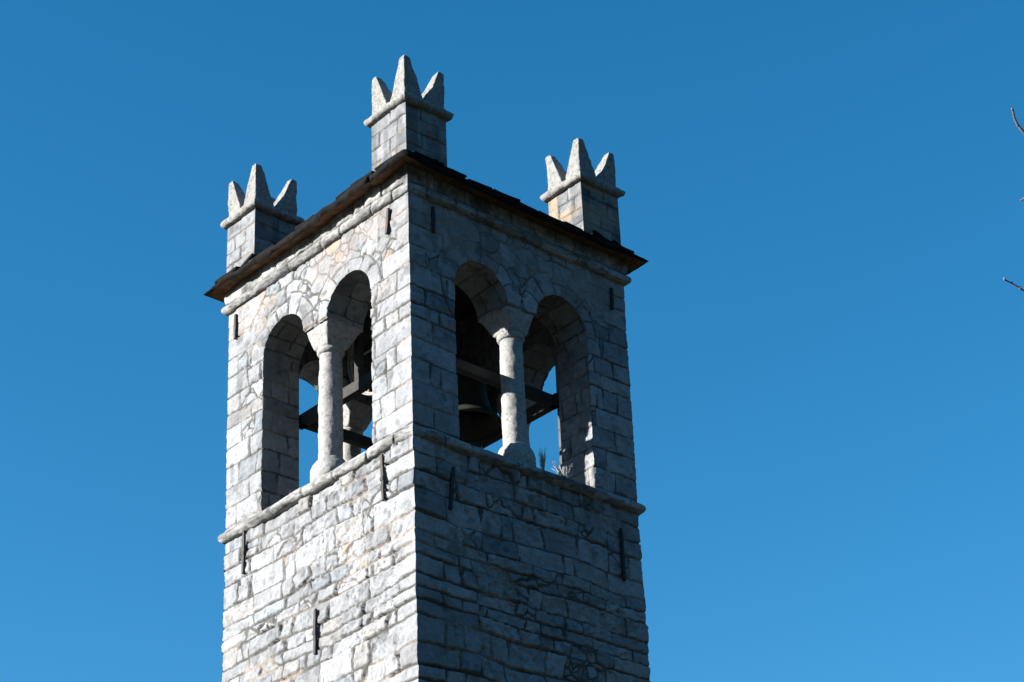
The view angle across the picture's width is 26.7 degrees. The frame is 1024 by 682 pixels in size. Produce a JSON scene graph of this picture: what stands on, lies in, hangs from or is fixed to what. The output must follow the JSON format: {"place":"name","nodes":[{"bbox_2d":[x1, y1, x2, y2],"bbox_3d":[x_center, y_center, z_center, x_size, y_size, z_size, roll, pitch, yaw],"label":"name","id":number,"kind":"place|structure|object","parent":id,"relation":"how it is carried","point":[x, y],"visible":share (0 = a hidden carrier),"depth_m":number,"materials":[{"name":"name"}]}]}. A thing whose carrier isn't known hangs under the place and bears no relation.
{"place":"outdoors","nodes":[
{"label":"outdoors","id":0,"kind":"place"},
{"bbox_2d":[0,0,1023,681],"label":"sky","id":1,"kind":"structure","parent":0,"point":[823,205],"materials":[{"name":"blue"}]},
{"bbox_3d":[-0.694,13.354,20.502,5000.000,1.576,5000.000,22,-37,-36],"label":"ground","id":2,"kind":"structure","parent":0,"visible":0},
{"bbox_2d":[203,55,650,681],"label":"bell tower","id":3,"kind":"structure","parent":2,"relation":"on","point":[417,541],"depth_m":29.14,"materials":[{"name":"stone"}]},
{"bbox_2d":[348,305,501,441],"bbox_3d":[-1.226,0.274,31.140,2.530,1.706,1.626,22,-37,-36],"label":"bell","id":4,"kind":"object","parent":3,"relation":"hanging from","point":[479,418],"visible":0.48,"depth_m":31.21,"materials":[{"name":"brown metal"}]},
{"bbox_2d":[538,446,546,469],"bbox_3d":[0.413,1.613,28.943,0.108,0.447,0.140,14,-33,-27],"label":"grass tuft","id":5,"kind":"object","parent":3,"relation":"on","point":[542,461],"visible":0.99,"depth_m":28.94,"materials":[{"name":"plant"}]},
{"bbox_2d":[551,455,573,477],"bbox_3d":[0.691,1.734,29.086,0.338,0.355,0.340,-5,-29,4],"label":"grass tuft","id":6,"kind":"object","parent":3,"relation":"on","point":[565,472],"visible":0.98,"depth_m":29.06,"materials":[{"name":"beige plant"}]},
{"bbox_2d":[1003,107,1023,291],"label":"bare tree","id":7,"kind":"object","parent":2,"relation":"on","point":[1022,131],"visible":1,"depth_m":12.99,"materials":[{"name":"brown plant"}]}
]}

